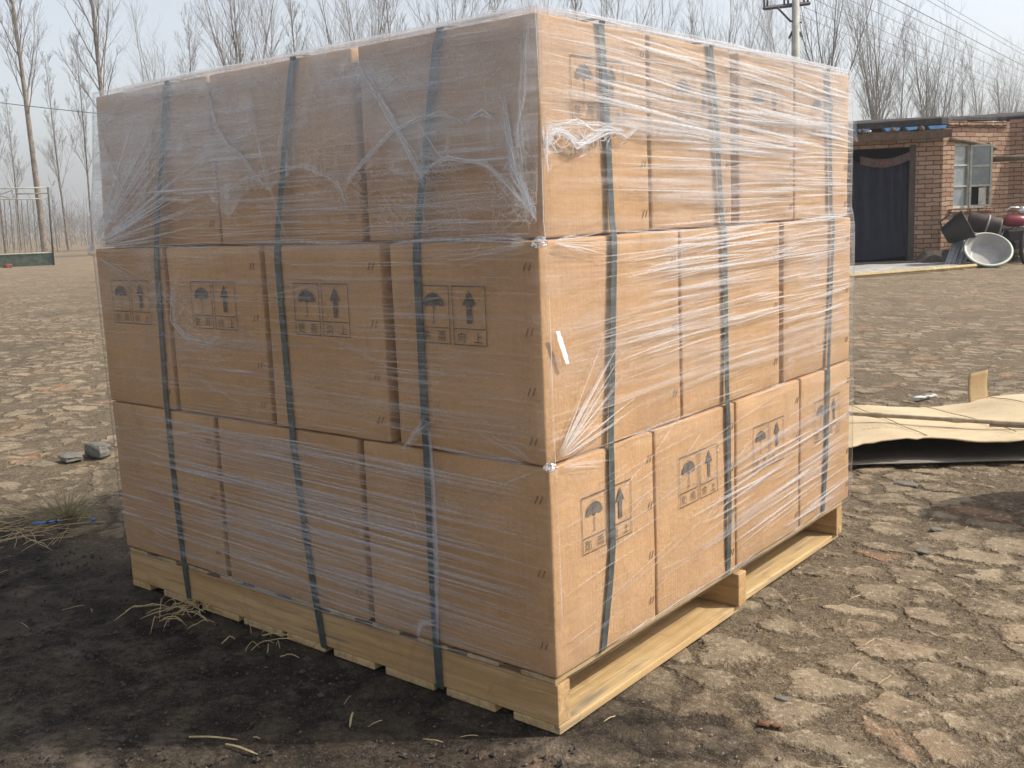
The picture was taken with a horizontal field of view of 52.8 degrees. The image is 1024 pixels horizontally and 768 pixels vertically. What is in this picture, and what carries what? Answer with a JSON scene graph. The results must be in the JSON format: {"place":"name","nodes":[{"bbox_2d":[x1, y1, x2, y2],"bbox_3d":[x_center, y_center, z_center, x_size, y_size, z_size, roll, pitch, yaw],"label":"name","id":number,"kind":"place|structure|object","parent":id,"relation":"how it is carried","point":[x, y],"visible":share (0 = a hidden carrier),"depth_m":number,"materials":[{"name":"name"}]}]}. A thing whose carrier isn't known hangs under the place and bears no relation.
{"place":"outdoors","nodes":[
{"label":"outdoors","id":0,"kind":"place"},
{"bbox_2d":[2,264,11,267],"bbox_3d":[-17.568,-4.105,35.897,0.395,0.148,0.246,5,12,39],"label":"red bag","id":1,"kind":"object","parent":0,"point":[7,266],"visible":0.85,"depth_m":35.78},
{"bbox_2d":[0,102,96,113],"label":"overhead wire","id":2,"kind":"object","parent":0,"point":[48,108],"visible":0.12,"depth_m":40.95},
{"bbox_2d":[0,232,1023,767],"bbox_3d":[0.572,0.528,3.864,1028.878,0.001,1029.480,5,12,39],"label":"ground","id":3,"kind":"structure","parent":0,"point":[942,334],"depth_m":2.89,"materials":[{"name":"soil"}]},
{"bbox_2d":[0,114,12,253],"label":"bare tree","id":4,"kind":"object","parent":3,"relation":"on","point":[3,235],"visible":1,"depth_m":60.90,"materials":[{"name":"brown plant"}]},
{"bbox_2d":[0,88,29,250],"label":"bare tree","id":5,"kind":"object","parent":3,"relation":"on","point":[12,159],"visible":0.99,"depth_m":68.31,"materials":[{"name":"brown plant"}]},
{"bbox_2d":[0,0,50,251],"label":"bare tree","id":6,"kind":"object","parent":3,"relation":"on","point":[19,52],"visible":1,"depth_m":50.16,"materials":[{"name":"brown plant"}]},
{"bbox_2d":[0,187,54,266],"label":"pipe enclosure","id":7,"kind":"object","parent":3,"relation":"on","point":[30,259],"visible":1,"depth_m":36.48,"materials":[{"name":"metal"}]},
{"bbox_2d":[32,519,59,524],"bbox_3d":[-1.864,0.554,4.124,0.101,0.017,0.015,-5,10,-18],"label":"plastic scrap","id":8,"kind":"object","parent":3,"relation":"on","point":[43,522],"visible":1,"depth_m":4.12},
{"bbox_2d":[45,180,57,251],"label":"bare tree","id":9,"kind":"object","parent":3,"relation":"on","point":[53,217],"visible":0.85,"depth_m":59.05,"materials":[{"name":"brown plant"}]},
{"bbox_2d":[0,186,104,249],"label":"scrub","id":10,"kind":"object","parent":3,"relation":"on","point":[82,234],"visible":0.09,"depth_m":85.46,"materials":[{"name":"brown plant"}]},
{"bbox_2d":[34,47,78,249],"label":"bare tree","id":11,"kind":"object","parent":3,"relation":"on","point":[57,168],"visible":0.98,"depth_m":62.28,"materials":[{"name":"brown plant"}]},
{"bbox_2d":[1,479,118,526],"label":"grass tuft","id":12,"kind":"object","parent":3,"relation":"on","point":[66,512],"visible":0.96,"depth_m":4.25,"materials":[{"name":"plant"}]},
{"bbox_2d":[58,452,82,462],"bbox_3d":[-2.298,0.382,5.371,0.121,0.040,0.105,5,12,39],"label":"stone","id":13,"kind":"object","parent":3,"relation":"on","point":[69,457],"visible":1,"depth_m":5.34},
{"bbox_2d":[59,30,98,249],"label":"bare tree","id":14,"kind":"object","parent":3,"relation":"on","point":[85,148],"visible":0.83,"depth_m":60.14,"materials":[{"name":"brown plant"}]},
{"bbox_2d":[51,0,128,247],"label":"bare tree","id":15,"kind":"object","parent":3,"relation":"on","point":[95,29],"visible":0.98,"depth_m":47.88,"materials":[{"name":"brown plant"}]},
{"bbox_2d":[84,441,110,458],"bbox_3d":[-2.185,0.349,5.447,0.173,0.086,0.101,5,12,39],"label":"stone","id":16,"kind":"object","parent":3,"relation":"on","point":[99,450],"visible":1,"depth_m":5.40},
{"bbox_2d":[115,0,206,88],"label":"bare tree","id":17,"kind":"object","parent":3,"relation":"on","point":[143,72],"visible":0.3,"depth_m":59.64,"materials":[{"name":"brown plant"}]},
{"bbox_2d":[172,4,206,79],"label":"bare tree","id":18,"kind":"object","parent":3,"relation":"on","point":[190,57],"visible":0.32,"depth_m":57.55,"materials":[{"name":"brown plant"}]},
{"bbox_2d":[189,736,237,739],"bbox_3d":[-0.692,0.819,2.388,0.120,0.008,0.006,-1,10,10],"label":"straw stalk","id":19,"kind":"object","parent":3,"relation":"on","point":[219,737],"visible":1,"depth_m":2.39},
{"bbox_2d":[225,743,257,754],"bbox_3d":[-0.611,0.825,2.333,0.100,0.008,0.006,3,11,31],"label":"straw stalk","id":20,"kind":"object","parent":3,"relation":"on","point":[228,744],"visible":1,"depth_m":2.33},
{"bbox_2d":[190,0,301,72],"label":"bare tree","id":21,"kind":"object","parent":3,"relation":"on","point":[237,38],"visible":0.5,"depth_m":46.04,"materials":[{"name":"brown plant"}]},
{"bbox_2d":[235,0,319,65],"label":"bare tree","id":22,"kind":"object","parent":3,"relation":"on","point":[273,20],"visible":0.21,"depth_m":58.35,"materials":[{"name":"brown plant"}]},
{"bbox_2d":[273,0,314,59],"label":"bare tree","id":23,"kind":"object","parent":3,"relation":"on","point":[292,24],"visible":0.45,"depth_m":49.59,"materials":[{"name":"brown plant"}]},
{"bbox_2d":[0,527,595,767],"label":"soil crumbs","id":24,"kind":"object","parent":3,"relation":"on","point":[561,762],"visible":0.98,"depth_m":2.68,"materials":[{"name":"soil"}]},
{"bbox_2d":[294,0,403,54],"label":"bare tree","id":25,"kind":"object","parent":3,"relation":"on","point":[330,36],"visible":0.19,"depth_m":47.97,"materials":[{"name":"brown plant"}]},
{"bbox_2d":[349,712,353,726],"bbox_3d":[-0.382,0.796,2.449,0.006,0.008,0.070,-3,9,-3],"label":"straw stalk","id":26,"kind":"object","parent":3,"relation":"on","point":[350,720],"visible":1,"depth_m":2.44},
{"bbox_2d":[321,0,410,47],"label":"bare tree","id":27,"kind":"object","parent":3,"relation":"on","point":[373,10],"visible":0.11,"depth_m":58.87,"materials":[{"name":"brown plant"}]},
{"bbox_2d":[375,0,407,41],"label":"bare tree","id":28,"kind":"object","parent":3,"relation":"on","point":[389,29],"visible":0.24,"depth_m":51.66,"materials":[{"name":"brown plant"}]},
{"bbox_2d":[394,0,485,36],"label":"bare tree","id":29,"kind":"object","parent":3,"relation":"on","point":[452,2],"visible":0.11,"depth_m":49.55,"materials":[{"name":"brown plant"}]},
{"bbox_2d":[415,0,518,32],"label":"bare tree","id":30,"kind":"object","parent":3,"relation":"on","point":[458,13],"visible":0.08,"depth_m":57.83,"materials":[{"name":"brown plant"}]},
{"bbox_2d":[130,501,841,734],"bbox_3d":[-0.046,0.542,3.525,1.779,0.132,1.691,5,12,39],"label":"wooden pallet","id":31,"kind":"object","parent":3,"relation":"on","point":[544,702],"visible":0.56,"depth_m":2.77,"materials":[{"name":"brown wood"}]},
{"bbox_2d":[112,401,231,575],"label":"carton","id":32,"kind":"object","parent":31,"relation":"on","point":[143,454],"visible":0.3,"depth_m":3.19,"materials":[{"name":"cardboard"}]},
{"bbox_2d":[96,245,204,409],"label":"carton","id":33,"kind":"object","parent":32,"relation":"on","point":[126,276],"visible":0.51,"depth_m":3.18,"materials":[{"name":"cardboard"}]},
{"bbox_2d":[96,76,226,246],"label":"carton","id":34,"kind":"object","parent":33,"relation":"on","point":[189,126],"visible":0.49,"depth_m":3.02,"materials":[{"name":"cardboard"}]},
{"bbox_2d":[154,79,191,601],"bbox_3d":[-0.452,-0.222,3.734,0.141,1.576,1.760,6,12,39],"label":"strapping band","id":35,"kind":"object","parent":31,"relation":"attached to","point":[160,323],"visible":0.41,"depth_m":3.09,"materials":[{"name":"plastic"}]},
{"bbox_2d":[218,417,374,619],"bbox_3d":[-0.480,0.327,3.008,0.602,0.489,0.437,5,12,39],"label":"carton","id":36,"kind":"object","parent":31,"relation":"on","point":[248,468],"visible":0.45,"depth_m":2.82,"materials":[{"name":"cardboard"}]},
{"bbox_2d":[166,243,302,423],"bbox_3d":[-0.655,-0.188,3.146,0.442,0.489,0.591,5,12,39],"label":"carton","id":37,"kind":"object","parent":36,"relation":"on","point":[222,290],"visible":0.52,"depth_m":2.90,"materials":[{"name":"cardboard"}]},
{"bbox_2d":[210,48,370,243],"bbox_3d":[-0.466,-0.631,2.843,0.577,0.463,0.431,5,12,39],"label":"carton","id":38,"kind":"object","parent":37,"relation":"on","point":[326,138],"visible":0.62,"depth_m":2.65,"materials":[{"name":"cardboard"}]},
{"bbox_2d":[264,240,433,441],"bbox_3d":[-0.297,-0.155,2.860,0.448,0.489,0.592,5,12,39],"label":"carton","id":39,"kind":"object","parent":36,"relation":"on","point":[339,321],"visible":0.5,"depth_m":2.60,"materials":[{"name":"cardboard"}]},
{"bbox_2d":[274,54,327,648],"bbox_3d":[0.015,-0.179,3.357,0.109,1.577,1.762,6,13,41],"label":"strapping band","id":40,"kind":"object","parent":31,"relation":"attached to","point":[290,75],"visible":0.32,"depth_m":2.73,"materials":[{"name":"plastic"}]},
{"bbox_2d":[412,26,457,689],"bbox_3d":[0.374,-0.146,3.071,0.123,1.576,1.759,5,12,39],"label":"strapping band","id":41,"kind":"object","parent":31,"relation":"attached to","point":[420,334],"visible":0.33,"depth_m":2.42,"materials":[{"name":"plastic"}]},
{"bbox_2d":[88,5,854,684],"bbox_3d":[-0.086,-0.273,3.409,1.838,1.555,1.775,5,12,39],"label":"stretch wrap","id":42,"kind":"object","parent":31,"relation":"on","point":[98,169],"visible":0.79,"depth_m":2.75,"materials":[{"name":"plastic"}]},
{"bbox_2d":[364,431,654,677],"bbox_3d":[-0.003,0.371,2.626,0.599,0.489,0.438,5,12,39],"label":"carton","id":43,"kind":"object","parent":31,"relation":"on","point":[502,557],"visible":0.85,"depth_m":2.42,"materials":[{"name":"cardboard"}]},
{"bbox_2d":[390,230,679,465],"bbox_3d":[0.073,-0.121,2.562,0.453,0.489,0.592,5,12,39],"label":"carton","id":44,"kind":"object","parent":43,"relation":"on","point":[493,371],"visible":0.89,"depth_m":2.34,"materials":[{"name":"cardboard"}]},
{"bbox_2d":[358,12,648,240],"bbox_3d":[-0.016,-0.589,2.482,0.547,0.463,0.432,5,12,39],"label":"carton","id":45,"kind":"object","parent":44,"relation":"on","point":[492,68],"visible":0.92,"depth_m":2.29,"materials":[{"name":"cardboard"}]},
{"bbox_2d":[580,18,616,653],"bbox_3d":[-0.470,-0.149,2.920,1.779,1.459,0.119,5,12,39],"label":"strapping band","id":46,"kind":"object","parent":31,"relation":"attached to","point":[601,30],"visible":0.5,"depth_m":2.38,"materials":[{"name":"plastic"}]},
{"bbox_2d":[645,402,734,614],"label":"carton","id":47,"kind":"object","parent":31,"relation":"on","point":[689,464],"visible":0.38,"depth_m":2.74,"materials":[{"name":"cardboard"}]},
{"bbox_2d":[690,41,731,574],"bbox_3d":[-0.117,-0.234,3.349,1.779,1.459,0.082,5,12,39],"label":"strapping band","id":48,"kind":"object","parent":31,"relation":"attached to","point":[725,282],"visible":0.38,"depth_m":2.81,"materials":[{"name":"plastic"}]},
{"bbox_2d":[730,379,798,565],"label":"carton","id":49,"kind":"object","parent":31,"relation":"on","point":[765,423],"visible":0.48,"depth_m":3.09,"materials":[{"name":"cardboard"}]},
{"bbox_2d":[645,222,778,417],"bbox_3d":[0.448,-0.211,3.018,0.454,0.489,0.594,5,12,39],"label":"carton","id":50,"kind":"object","parent":49,"relation":"on","point":[702,386],"visible":0.48,"depth_m":2.84,"materials":[{"name":"cardboard"}]},
{"bbox_2d":[645,34,730,229],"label":"carton","id":51,"kind":"object","parent":50,"relation":"on","point":[678,208],"visible":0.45,"depth_m":2.61,"materials":[{"name":"cardboard"}]},
{"bbox_2d":[729,53,792,223],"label":"carton","id":52,"kind":"object","parent":50,"relation":"on","point":[763,176],"visible":0.42,"depth_m":2.94,"materials":[{"name":"cardboard"}]},
{"bbox_2d":[793,361,849,526],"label":"carton","id":53,"kind":"object","parent":31,"relation":"on","point":[812,402],"visible":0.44,"depth_m":3.41,"materials":[{"name":"cardboard"}]},
{"bbox_2d":[757,217,849,381],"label":"carton","id":54,"kind":"object","parent":53,"relation":"on","point":[800,354],"visible":0.35,"depth_m":3.28,"materials":[{"name":"cardboard"}]},
{"bbox_2d":[792,64,848,219],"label":"carton","id":55,"kind":"object","parent":54,"relation":"on","point":[807,204],"visible":0.32,"depth_m":3.26,"materials":[{"name":"cardboard"}]},
{"bbox_2d":[811,66,834,514],"bbox_3d":[0.346,-0.347,3.914,1.779,1.459,0.092,5,12,39],"label":"strapping band","id":56,"kind":"object","parent":31,"relation":"attached to","point":[830,305],"visible":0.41,"depth_m":3.37,"materials":[{"name":"plastic"}]},
{"bbox_2d":[486,0,505,20],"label":"bare tree","id":57,"kind":"object","parent":3,"relation":"on","point":[495,11],"visible":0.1,"depth_m":53.24,"materials":[{"name":"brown plant"}]},
{"bbox_2d":[0,465,1023,767],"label":"straw litter","id":58,"kind":"object","parent":3,"relation":"on","point":[186,605],"visible":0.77,"depth_m":3.20,"materials":[{"name":"plant"}]},
{"bbox_2d":[480,0,580,19],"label":"bare tree","id":59,"kind":"object","parent":3,"relation":"on","point":[547,12],"visible":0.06,"depth_m":58.93,"materials":[{"name":"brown plant"}]},
{"bbox_2d":[561,0,591,21],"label":"bare tree","id":60,"kind":"object","parent":3,"relation":"on","point":[575,8],"visible":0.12,"depth_m":47.86,"materials":[{"name":"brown plant"}]},
{"bbox_2d":[581,0,656,34],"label":"bare tree","id":61,"kind":"object","parent":3,"relation":"on","point":[607,7],"visible":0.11,"depth_m":54.04,"materials":[{"name":"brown plant"}]},
{"bbox_2d":[589,0,689,41],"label":"bare tree","id":62,"kind":"object","parent":3,"relation":"on","point":[662,9],"visible":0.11,"depth_m":54.91,"materials":[{"name":"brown plant"}]},
{"bbox_2d":[678,0,703,44],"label":"bare tree","id":63,"kind":"object","parent":3,"relation":"on","point":[692,20],"visible":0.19,"depth_m":57.41,"materials":[{"name":"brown plant"}]},
{"bbox_2d":[681,0,774,54],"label":"bare tree","id":64,"kind":"object","parent":3,"relation":"on","point":[731,28],"visible":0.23,"depth_m":59.42,"materials":[{"name":"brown plant"}]},
{"bbox_2d":[705,0,789,59],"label":"bare tree","id":65,"kind":"object","parent":3,"relation":"on","point":[762,47],"visible":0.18,"depth_m":57.95,"materials":[{"name":"brown plant"}]},
{"bbox_2d":[756,719,783,729],"bbox_3d":[0.592,0.781,2.364,0.061,0.017,0.026,1,10,21],"label":"dry leaf","id":66,"kind":"object","parent":3,"relation":"on","point":[767,724],"visible":1,"depth_m":2.36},
{"bbox_2d":[750,0,801,64],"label":"bare tree","id":67,"kind":"object","parent":3,"relation":"on","point":[770,44],"visible":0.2,"depth_m":60.92,"materials":[{"name":"brown plant"}]},
{"bbox_2d":[775,695,789,701],"bbox_3d":[0.650,0.757,2.482,0.038,0.008,0.021,5,12,39],"label":"stone","id":68,"kind":"object","parent":3,"relation":"on","point":[782,698],"visible":1,"depth_m":2.48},
{"bbox_2d":[762,0,810,64],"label":"utility pole","id":69,"kind":"object","parent":3,"relation":"on","point":[795,21],"visible":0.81,"depth_m":27.76,"materials":[{"name":"concrete"}]},
{"bbox_2d":[850,0,1023,79],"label":"overhead wire","id":70,"kind":"object","parent":69,"relation":"attached to","point":[928,36],"visible":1,"depth_m":36.83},
{"bbox_2d":[878,0,1020,70],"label":"overhead wire","id":71,"kind":"object","parent":69,"relation":"attached to","point":[947,34],"visible":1,"depth_m":36.62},
{"bbox_2d":[897,0,1022,65],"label":"overhead wire","id":72,"kind":"object","parent":69,"relation":"attached to","point":[956,31],"visible":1,"depth_m":35.83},
{"bbox_2d":[928,0,1021,53],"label":"overhead wire","id":73,"kind":"object","parent":69,"relation":"attached to","point":[971,25],"visible":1,"depth_m":34.81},
{"bbox_2d":[938,0,1023,50],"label":"overhead wire","id":74,"kind":"object","parent":69,"relation":"attached to","point":[979,24],"visible":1,"depth_m":34.92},
{"bbox_2d":[782,0,882,104],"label":"bare tree","id":75,"kind":"object","parent":3,"relation":"on","point":[832,54],"visible":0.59,"depth_m":48.23,"materials":[{"name":"brown plant"}]},
{"bbox_2d":[824,0,919,119],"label":"bare tree","id":76,"kind":"object","parent":3,"relation":"on","point":[883,97],"visible":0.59,"depth_m":63.99,"materials":[{"name":"brown plant"}]},
{"bbox_2d":[834,0,927,131],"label":"bare tree","id":77,"kind":"object","parent":3,"relation":"on","point":[874,100],"visible":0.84,"depth_m":57.44,"materials":[{"name":"brown plant"}]},
{"bbox_2d":[887,22,919,130],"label":"bare tree","id":78,"kind":"object","parent":3,"relation":"on","point":[901,95],"visible":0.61,"depth_m":69.64,"materials":[{"name":"brown plant"}]},
{"bbox_2d":[893,480,918,487],"bbox_3d":[1.638,0.417,4.289,0.101,0.017,0.060,5,12,39],"label":"stone","id":79,"kind":"object","parent":3,"relation":"on","point":[907,484],"visible":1,"depth_m":4.27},
{"bbox_2d":[850,262,980,273],"bbox_3d":[5.880,-1.845,16.814,3.500,0.127,1.800,-2,9,0],"label":"cement apron","id":80,"kind":"object","parent":3,"relation":"on","point":[873,268],"visible":0.35,"depth_m":16.88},
{"bbox_2d":[944,240,962,264],"bbox_3d":[7.319,-2.189,17.080,0.140,0.383,0.557,5,12,39],"label":"corrugated sheet","id":81,"kind":"object","parent":80,"relation":"on","point":[952,255],"visible":0.85,"depth_m":17.07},
{"bbox_2d":[956,240,966,263],"bbox_3d":[7.500,-2.189,17.081,0.138,0.382,0.559,5,12,39],"label":"corrugated sheet","id":82,"kind":"object","parent":80,"relation":"on","point":[962,258],"visible":0.6,"depth_m":17.02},
{"bbox_2d":[850,264,981,277],"bbox_3d":[6.301,-1.772,16.107,2.979,0.066,0.152,-7,10,-24],"label":"timber edging","id":83,"kind":"object","parent":3,"relation":"on","point":[892,272],"visible":0.78,"depth_m":16.02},
{"bbox_2d":[915,548,930,553],"bbox_3d":[1.383,0.564,3.469,0.050,0.010,0.033,5,12,39],"label":"stone","id":84,"kind":"object","parent":3,"relation":"on","point":[921,551],"visible":1,"depth_m":3.46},
{"bbox_2d":[910,394,936,397],"bbox_3d":[2.425,0.073,6.059,0.162,0.017,0.054,-5,10,-17],"label":"plastic scrap","id":85,"kind":"object","parent":3,"relation":"on","point":[921,396],"visible":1,"depth_m":6.05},
{"bbox_2d":[824,112,1023,265],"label":"brick outhouse","id":86,"kind":"structure","parent":3,"relation":"on","point":[913,182],"depth_m":17.96,"materials":[{"name":"brown brick"}]},
{"bbox_2d":[953,143,992,208],"bbox_3d":[8.087,-3.647,18.051,0.955,1.123,0.286,-8,11,-29],"label":"window","id":87,"kind":"structure","parent":86,"relation":"in","point":[973,164],"depth_m":18.07,"materials":[{"name":"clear glass"}]},
{"bbox_2d":[890,0,960,116],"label":"bare tree","id":88,"kind":"object","parent":3,"relation":"on","point":[926,109],"visible":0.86,"depth_m":65.69,"materials":[{"name":"brown plant"}]},
{"bbox_2d":[848,394,1023,447],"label":"cardboard sheet","id":89,"kind":"object","parent":3,"relation":"on","point":[866,430],"visible":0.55,"depth_m":4.98,"materials":[{"name":"cardboard"}]},
{"bbox_2d":[849,411,1023,425],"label":"bamboo pole","id":90,"kind":"object","parent":89,"relation":"on","point":[916,417],"visible":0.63,"depth_m":4.89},
{"bbox_2d":[968,370,987,402],"bbox_3d":[2.581,0.032,5.692,0.200,0.197,0.086,-6,10,-21],"label":"cardboard flap","id":91,"kind":"object","parent":89,"relation":"on","point":[977,385],"visible":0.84,"depth_m":5.71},
{"bbox_2d":[989,424,1023,427],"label":"stick","id":92,"kind":"object","parent":89,"relation":"on","point":[999,425],"visible":1,"depth_m":4.73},
{"bbox_2d":[848,438,1023,464],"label":"cardboard sheet","id":93,"kind":"object","parent":3,"relation":"on","point":[912,451],"visible":0.34,"depth_m":4.75,"materials":[{"name":"cardboard"}]},
{"bbox_2d":[930,527,943,531],"bbox_3d":[1.522,0.520,3.695,0.044,0.011,0.045,5,12,39],"label":"stone","id":94,"kind":"object","parent":3,"relation":"on","point":[937,529],"visible":1,"depth_m":3.69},
{"bbox_2d":[896,2,977,116],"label":"bare tree","id":95,"kind":"object","parent":3,"relation":"on","point":[945,100],"visible":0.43,"depth_m":71.42,"materials":[{"name":"brown plant"}]},
{"bbox_2d":[914,248,971,262],"bbox_3d":[7.616,-2.217,17.899,1.391,0.309,0.494,-4,10,-9],"label":"earth mound","id":96,"kind":"object","parent":3,"relation":"on","point":[931,256],"visible":0.37,"depth_m":17.78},
{"bbox_2d":[945,40,976,116],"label":"bare tree","id":97,"kind":"object","parent":3,"relation":"on","point":[963,99],"visible":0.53,"depth_m":77.61,"materials":[{"name":"grey plant"}]},
{"bbox_2d":[956,30,1001,121],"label":"bare tree","id":98,"kind":"object","parent":3,"relation":"on","point":[976,110],"visible":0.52,"depth_m":75.33,"materials":[{"name":"grey plant"}]},
{"bbox_2d":[963,232,1013,267],"bbox_3d":[7.771,-2.182,16.820,0.729,0.572,0.611,5,12,39],"label":"wash basin","id":99,"kind":"object","parent":3,"relation":"on","point":[986,249],"visible":1,"depth_m":16.95,"materials":[{"name":"metal"}]},
{"bbox_2d":[940,210,975,242],"bbox_3d":[7.419,-2.611,17.095,0.557,0.546,0.520,5,12,39],"label":"rubber bucket","id":100,"kind":"object","parent":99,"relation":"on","point":[956,227],"visible":1,"depth_m":16.94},
{"bbox_2d":[958,225,1023,262],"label":"scrap heap","id":101,"kind":"object","parent":3,"relation":"on","point":[1016,257],"visible":0.16,"depth_m":17.67,"materials":[{"name":"metal"}]},
{"bbox_2d":[978,38,1023,121],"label":"bare tree","id":102,"kind":"object","parent":3,"relation":"on","point":[999,107],"visible":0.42,"depth_m":81.41,"materials":[{"name":"grey plant"}]},
{"bbox_2d":[989,50,1023,121],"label":"bare tree","id":103,"kind":"object","parent":3,"relation":"on","point":[1003,108],"visible":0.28,"depth_m":78.04,"materials":[{"name":"brown plant"}]},
{"bbox_2d":[1001,206,1023,263],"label":"motor tricycle","id":104,"kind":"object","parent":3,"relation":"on","point":[1012,234],"visible":0.86,"depth_m":17.36,"materials":[{"name":"red paint"}]},
{"bbox_2d":[967,212,1002,233],"bbox_3d":[7.986,-2.708,17.444,0.586,0.430,0.340,1,10,21],"label":"old drum","id":105,"kind":"object","parent":104,"relation":"on","point":[979,222],"visible":0.81,"depth_m":17.32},
{"bbox_2d":[0,0,1023,235],"label":"sky","id":106,"kind":"structure","parent":0,"point":[1005,18],"materials":[{"name":"grey"}]},
{"bbox_2d":[800,15,1016,99],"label":"overhead wire","id":107,"kind":"object","parent":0,"point":[894,53],"visible":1,"depth_m":41.04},
{"bbox_2d":[805,7,1021,96],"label":"overhead wire","id":108,"kind":"object","parent":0,"point":[903,49],"visible":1,"depth_m":40.03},
{"bbox_2d":[816,0,1023,91],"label":"overhead wire","id":109,"kind":"object","parent":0,"point":[909,42],"visible":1,"depth_m":38.18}
]}

